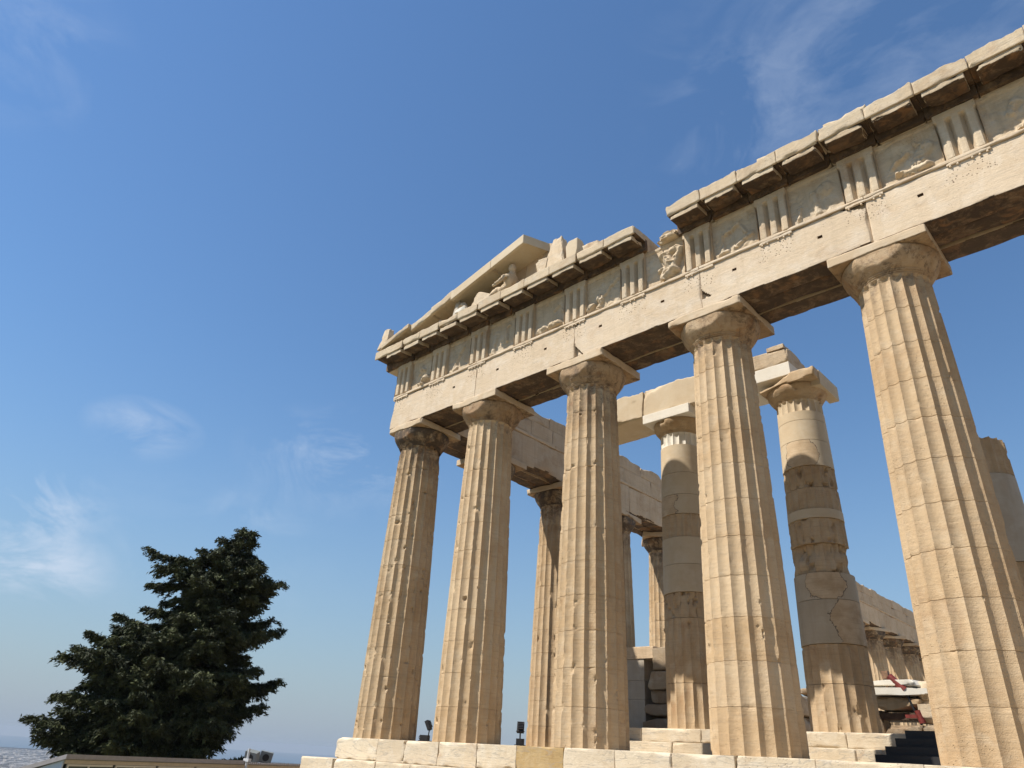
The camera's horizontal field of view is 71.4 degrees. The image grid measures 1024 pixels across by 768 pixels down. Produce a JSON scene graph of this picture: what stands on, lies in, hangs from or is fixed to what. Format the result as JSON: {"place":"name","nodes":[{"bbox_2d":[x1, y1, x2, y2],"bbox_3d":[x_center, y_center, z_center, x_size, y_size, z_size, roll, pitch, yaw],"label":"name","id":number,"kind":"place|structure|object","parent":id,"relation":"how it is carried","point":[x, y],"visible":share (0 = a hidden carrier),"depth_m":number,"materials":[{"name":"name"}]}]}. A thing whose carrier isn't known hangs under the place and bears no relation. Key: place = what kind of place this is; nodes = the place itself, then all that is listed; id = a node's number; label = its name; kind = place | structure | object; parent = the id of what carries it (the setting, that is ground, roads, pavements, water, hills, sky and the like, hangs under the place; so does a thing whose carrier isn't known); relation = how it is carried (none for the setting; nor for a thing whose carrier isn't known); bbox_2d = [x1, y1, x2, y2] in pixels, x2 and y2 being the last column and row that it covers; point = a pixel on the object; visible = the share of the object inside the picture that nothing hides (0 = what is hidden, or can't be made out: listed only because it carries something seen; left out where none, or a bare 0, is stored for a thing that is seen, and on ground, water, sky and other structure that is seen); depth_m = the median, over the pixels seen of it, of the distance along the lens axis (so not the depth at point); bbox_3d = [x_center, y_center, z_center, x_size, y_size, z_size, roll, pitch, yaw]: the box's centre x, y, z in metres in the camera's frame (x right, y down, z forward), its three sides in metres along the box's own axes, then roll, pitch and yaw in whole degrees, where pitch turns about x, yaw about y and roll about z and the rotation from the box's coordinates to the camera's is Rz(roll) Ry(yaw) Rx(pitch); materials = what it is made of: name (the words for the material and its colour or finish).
{"place":"outdoors","nodes":[
{"label":"outdoors","id":0,"kind":"place"},
{"bbox_2d":[0,747,294,763],"bbox_3d":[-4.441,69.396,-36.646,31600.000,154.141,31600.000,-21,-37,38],"label":"ground","id":1,"kind":"structure","parent":0,"point":[52,750],"depth_m":6375.13,"materials":[{"name":"grey"}]},
{"bbox_2d":[18,620,200,758],"bbox_3d":[-16.332,14.040,29.814,5.802,8.047,6.987,-21,-37,38],"label":"conifer","id":2,"kind":"object","parent":1,"relation":"on","point":[65,734],"visible":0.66,"depth_m":29.04,"materials":[{"name":"green plant"}]},
{"bbox_2d":[0,748,260,767],"bbox_3d":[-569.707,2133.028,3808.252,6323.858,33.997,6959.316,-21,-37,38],"label":"distant city","id":3,"kind":"object","parent":1,"relation":"on","point":[13,758],"visible":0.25,"depth_m":3611.34},
{"bbox_2d":[19,754,299,767],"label":"guard cabin","id":4,"kind":"object","parent":1,"relation":"on","point":[81,761],"visible":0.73,"depth_m":22.54,"materials":[{"name":"metal"}]},
{"bbox_2d":[66,764,112,767],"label":"window","id":5,"kind":"structure","parent":4,"relation":"in","point":[67,765],"depth_m":21.05,"materials":[{"name":"beige glass"}]},
{"bbox_2d":[114,765,155,767],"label":"window","id":6,"kind":"structure","parent":4,"relation":"in","point":[116,766],"depth_m":22.35,"materials":[{"name":"beige glass"}]},
{"bbox_2d":[157,766,193,767],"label":"window","id":7,"kind":"structure","parent":4,"relation":"in","point":[157,766],"depth_m":23.57,"materials":[{"name":"beige glass"}]},
{"bbox_2d":[243,748,250,767],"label":"white pole","id":8,"kind":"object","parent":4,"relation":"attached to","point":[247,760],"visible":1,"depth_m":26.23,"materials":[{"name":"metal"}]},
{"bbox_2d":[244,749,260,762],"bbox_3d":[-10.140,14.594,27.731,0.545,0.689,0.405,-1,-28,9],"label":"loudspeaker","id":9,"kind":"object","parent":4,"relation":"on","point":[254,755],"visible":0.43,"depth_m":27.66,"materials":[{"name":"metal"}]},
{"bbox_2d":[259,750,273,762],"bbox_3d":[-9.795,14.931,28.304,0.539,0.667,0.346,10,-28,-11],"label":"floodlight","id":10,"kind":"object","parent":4,"relation":"on","point":[266,757],"visible":0.78,"depth_m":28.22,"materials":[{"name":"metal"}]},
{"bbox_2d":[80,527,289,759],"bbox_3d":[-14.559,12.609,32.357,7.756,12.770,8.508,-21,-37,38],"label":"conifer","id":11,"kind":"object","parent":1,"relation":"on","point":[226,596],"visible":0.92,"depth_m":31.49,"materials":[{"name":"green plant"}]},
{"bbox_2d":[300,728,983,767],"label":"temple platform","id":12,"kind":"structure","parent":1,"relation":"on","point":[666,748],"depth_m":17.12,"materials":[{"name":"stone"}]},
{"bbox_2d":[353,417,460,740],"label":"fluted column","id":13,"kind":"structure","parent":12,"relation":"on","point":[388,702],"depth_m":23.45,"materials":[{"name":"stone"}]},
{"bbox_2d":[418,720,432,741],"bbox_3d":[-2.602,10.451,21.447,0.398,0.602,0.275,-4,-29,14],"label":"floodlight","id":14,"kind":"object","parent":12,"relation":"on","point":[428,724],"visible":0.97,"depth_m":21.38,"materials":[{"name":"metal"}]},
{"bbox_2d":[432,388,534,744],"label":"fluted column","id":15,"kind":"structure","parent":12,"relation":"on","point":[469,699],"depth_m":21.16,"materials":[{"name":"stone"}]},
{"bbox_2d":[375,25,1023,432],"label":"temple entablature","id":16,"kind":"structure","parent":15,"relation":"on","point":[939,151],"depth_m":18.24,"materials":[{"name":"stone"}]},
{"bbox_2d":[377,329,393,350],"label":"lion head block","id":17,"kind":"structure","parent":16,"relation":"on","point":[388,334],"depth_m":28.54,"materials":[{"name":"stone"}]},
{"bbox_2d":[453,301,461,314],"bbox_3d":[-1.957,-2.691,26.080,0.321,0.728,0.302,-21,-37,38],"label":"marble shard","id":18,"kind":"object","parent":16,"relation":"on","point":[457,305],"visible":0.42,"depth_m":26.07,"materials":[{"name":"grey stone"}]},
{"bbox_2d":[455,306,467,313],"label":"marble block","id":19,"kind":"structure","parent":16,"relation":"on","point":[460,309],"depth_m":25.49,"materials":[{"name":"white stone"}]},
{"bbox_2d":[458,302,467,308],"bbox_3d":[-1.750,-2.732,25.779,0.516,0.518,0.269,-17,-34,34],"label":"horse head","id":20,"kind":"object","parent":16,"relation":"on","point":[463,304],"visible":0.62,"depth_m":25.79},
{"bbox_2d":[381,234,551,349],"bbox_3d":[-1.461,-3.074,26.639,8.350,1.970,1.914,-21,-37,38],"label":"pediment fragment","id":21,"kind":"object","parent":16,"relation":"on","point":[524,254],"visible":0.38,"depth_m":25.43,"materials":[{"name":"stone"}]},
{"bbox_2d":[473,292,490,304],"bbox_3d":[-0.924,-3.014,25.160,0.858,0.558,0.410,-21,-37,38],"label":"sculpture fragment","id":22,"kind":"object","parent":16,"relation":"on","point":[480,296],"visible":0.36,"depth_m":25.07,"materials":[{"name":"stone"}]},
{"bbox_2d":[490,264,519,294],"bbox_3d":[-0.387,-3.524,24.934,1.579,1.223,0.890,-21,-37,38],"label":"reclining statue","id":23,"kind":"object","parent":16,"relation":"on","point":[510,278],"visible":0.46,"depth_m":24.59,"materials":[{"name":"stone"}]},
{"bbox_2d":[536,257,547,271],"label":"marble block","id":24,"kind":"structure","parent":16,"relation":"on","point":[541,264],"depth_m":23.40,"materials":[{"name":"beige stone"}]},
{"bbox_2d":[546,236,567,266],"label":"broken block","id":25,"kind":"structure","parent":16,"relation":"on","point":[557,253],"depth_m":23.28,"materials":[{"name":"stone"}]},
{"bbox_2d":[566,238,583,257],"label":"marble block","id":26,"kind":"structure","parent":16,"relation":"on","point":[574,246],"depth_m":22.82,"materials":[{"name":"beige stone"}]},
{"bbox_2d":[582,240,599,249],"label":"marble block","id":27,"kind":"structure","parent":16,"relation":"on","point":[588,245],"depth_m":22.17,"materials":[{"name":"beige stone"}]},
{"bbox_2d":[456,458,526,478],"bbox_3d":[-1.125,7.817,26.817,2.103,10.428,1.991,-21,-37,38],"label":"column capital","id":28,"kind":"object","parent":12,"relation":"on","point":[516,465],"depth_m":28.95,"materials":[{"name":"stone"}]},
{"bbox_2d":[514,721,525,745],"bbox_3d":[0.227,9.345,19.009,0.275,0.602,0.398,1,-28,5],"label":"floodlight","id":29,"kind":"object","parent":12,"relation":"on","point":[520,730],"visible":0.98,"depth_m":18.90,"materials":[{"name":"metal"}]},
{"bbox_2d":[526,481,562,746],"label":"fluted column","id":30,"kind":"structure","parent":12,"relation":"on","point":[548,499],"depth_m":28.76,"materials":[{"name":"stone"}]},
{"bbox_2d":[547,348,639,750],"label":"fluted column","id":31,"kind":"structure","parent":12,"relation":"on","point":[590,699],"depth_m":18.44,"materials":[{"name":"stone"}]},
{"bbox_2d":[621,508,641,647],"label":"fluted column","id":32,"kind":"structure","parent":12,"relation":"on","point":[630,521],"depth_m":32.83,"materials":[{"name":"stone"}]},
{"bbox_2d":[641,531,664,646],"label":"fluted column","id":33,"kind":"structure","parent":12,"relation":"on","point":[651,543],"depth_m":35.66,"materials":[{"name":"stone"}]},
{"bbox_2d":[444,411,661,536],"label":"side entablature","id":34,"kind":"structure","parent":33,"relation":"on","point":[538,443],"depth_m":31.22,"materials":[{"name":"stone"}]},
{"bbox_2d":[643,403,709,728],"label":"patched column","id":35,"kind":"structure","parent":12,"relation":"on","point":[673,429],"depth_m":21.82,"materials":[{"name":"stone"}]},
{"bbox_2d":[617,343,804,444],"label":"porch beam","id":36,"kind":"structure","parent":35,"relation":"on","point":[774,365],"depth_m":24.40,"materials":[{"name":"stone"}]},
{"bbox_2d":[668,295,809,758],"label":"fluted column","id":37,"kind":"structure","parent":12,"relation":"on","point":[755,704],"depth_m":15.72,"materials":[{"name":"stone"}]},
{"bbox_2d":[760,366,882,732],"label":"patched column","id":38,"kind":"structure","parent":12,"relation":"on","point":[841,693],"depth_m":19.09,"materials":[{"name":"stone"}]},
{"bbox_2d":[863,619,869,627],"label":"fluted column","id":39,"kind":"structure","parent":12,"relation":"on","point":[865,622],"depth_m":53.01,"materials":[{"name":"stone"}]},
{"bbox_2d":[864,626,899,725],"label":"fluted column","id":40,"kind":"structure","parent":12,"relation":"on","point":[875,636],"depth_m":54.90,"materials":[{"name":"stone"}]},
{"bbox_2d":[879,711,890,732],"bbox_3d":[12.119,11.514,23.742,0.800,1.149,0.909,-21,-37,38],"label":"rubble block","id":41,"kind":"object","parent":12,"relation":"on","point":[885,725],"depth_m":23.47,"materials":[{"name":"stone"}]},
{"bbox_2d":[879,713,918,722],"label":"timber beam","id":42,"kind":"structure","parent":41,"relation":"on","point":[895,717],"depth_m":23.26,"materials":[{"name":"brown wood"}]},
{"bbox_2d":[876,697,927,712],"bbox_3d":[12.932,10.694,23.719,1.580,0.411,1.358,-21,-37,38],"label":"column fragment","id":43,"kind":"object","parent":41,"relation":"on","point":[895,704],"depth_m":23.28,"materials":[{"name":"brown stone"}]},
{"bbox_2d":[874,687,927,697],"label":"white marble slab","id":44,"kind":"structure","parent":43,"relation":"on","point":[895,692],"depth_m":23.22,"materials":[{"name":"white stone"}]},
{"bbox_2d":[873,679,920,687],"bbox_3d":[12.970,10.133,23.919,1.918,0.230,1.466,-19,-35,36],"label":"white marble slab","id":45,"kind":"object","parent":44,"relation":"on","point":[905,682],"depth_m":23.35,"materials":[{"name":"white stone"}]},
{"bbox_2d":[883,635,917,725],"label":"fluted column","id":46,"kind":"structure","parent":12,"relation":"on","point":[892,645],"depth_m":57.70,"materials":[{"name":"stone"}]},
{"bbox_2d":[856,581,918,642],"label":"side entablature","id":47,"kind":"structure","parent":46,"relation":"on","point":[879,611],"depth_m":57.52,"materials":[{"name":"stone"}]},
{"bbox_2d":[886,725,923,733],"bbox_3d":[12.882,11.424,22.973,1.358,0.680,1.128,-21,-37,38],"label":"rubble block","id":48,"kind":"object","parent":12,"relation":"on","point":[899,729],"depth_m":22.78,"materials":[{"name":"stone"}]},
{"bbox_2d":[881,671,925,724],"bbox_3d":[12.731,10.196,23.155,1.064,1.630,0.240,-21,-37,38],"label":"steel prop","id":49,"kind":"object","parent":48,"relation":"on","point":[885,675],"visible":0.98,"depth_m":23.14,"materials":[{"name":"metal"}]},
{"bbox_2d":[875,730,940,764],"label":"black stairs","id":50,"kind":"structure","parent":12,"relation":"on","point":[916,747],"depth_m":14.99,"materials":[{"name":"black metal"}]},
{"bbox_2d":[901,643,930,725],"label":"fluted column","id":51,"kind":"structure","parent":12,"relation":"on","point":[910,652],"depth_m":60.44,"materials":[{"name":"stone"}]},
{"bbox_2d":[918,652,929,703],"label":"fluted column","id":52,"kind":"structure","parent":12,"relation":"on","point":[921,663],"depth_m":63.37,"materials":[{"name":"stone"}]},
{"bbox_2d":[826,224,1023,767],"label":"fluted column","id":53,"kind":"structure","parent":12,"relation":"on","point":[966,587],"depth_m":13.21,"materials":[{"name":"stone"}]},
{"bbox_2d":[923,725,934,730],"bbox_3d":[13.591,11.041,22.259,1.021,0.665,1.029,-21,-37,38],"label":"rubble block","id":54,"kind":"object","parent":12,"relation":"on","point":[928,728],"depth_m":22.25,"materials":[{"name":"stone"}]},
{"bbox_2d":[917,704,933,724],"bbox_3d":[13.626,10.517,22.633,1.018,0.568,0.909,-21,-37,38],"label":"rubble block","id":55,"kind":"object","parent":54,"relation":"on","point":[925,710],"depth_m":22.55,"materials":[{"name":"stone"}]},
{"bbox_2d":[917,681,928,700],"bbox_3d":[13.739,9.974,23.091,0.957,0.587,0.798,-21,-37,38],"label":"rubble block","id":56,"kind":"object","parent":55,"relation":"on","point":[923,684],"depth_m":23.02,"materials":[{"name":"stone"}]},
{"bbox_2d":[979,436,1023,585],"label":"patched column","id":57,"kind":"structure","parent":12,"relation":"on","point":[1007,490],"depth_m":16.91,"materials":[{"name":"grey stone"}]},
{"bbox_2d":[0,735,336,763],"bbox_3d":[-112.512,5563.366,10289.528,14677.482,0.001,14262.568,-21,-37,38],"label":"sea","id":58,"kind":"structure","parent":0,"point":[25,742],"depth_m":7603.69,"materials":[{"name":"blue liquid"}]},
{"bbox_2d":[0,0,1023,755],"label":"sky","id":59,"kind":"structure","parent":0,"point":[217,216],"materials":[{"name":"blue"}]},
{"bbox_2d":[626,646,666,727],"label":"ruined wall","id":60,"kind":"structure","parent":0,"point":[646,674],"depth_m":24.33,"materials":[{"name":"stone"}]},
{"bbox_2d":[801,688,810,731],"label":"wall","id":61,"kind":"structure","parent":0,"point":[804,701],"depth_m":31.07,"materials":[{"name":"stone"}]}
]}

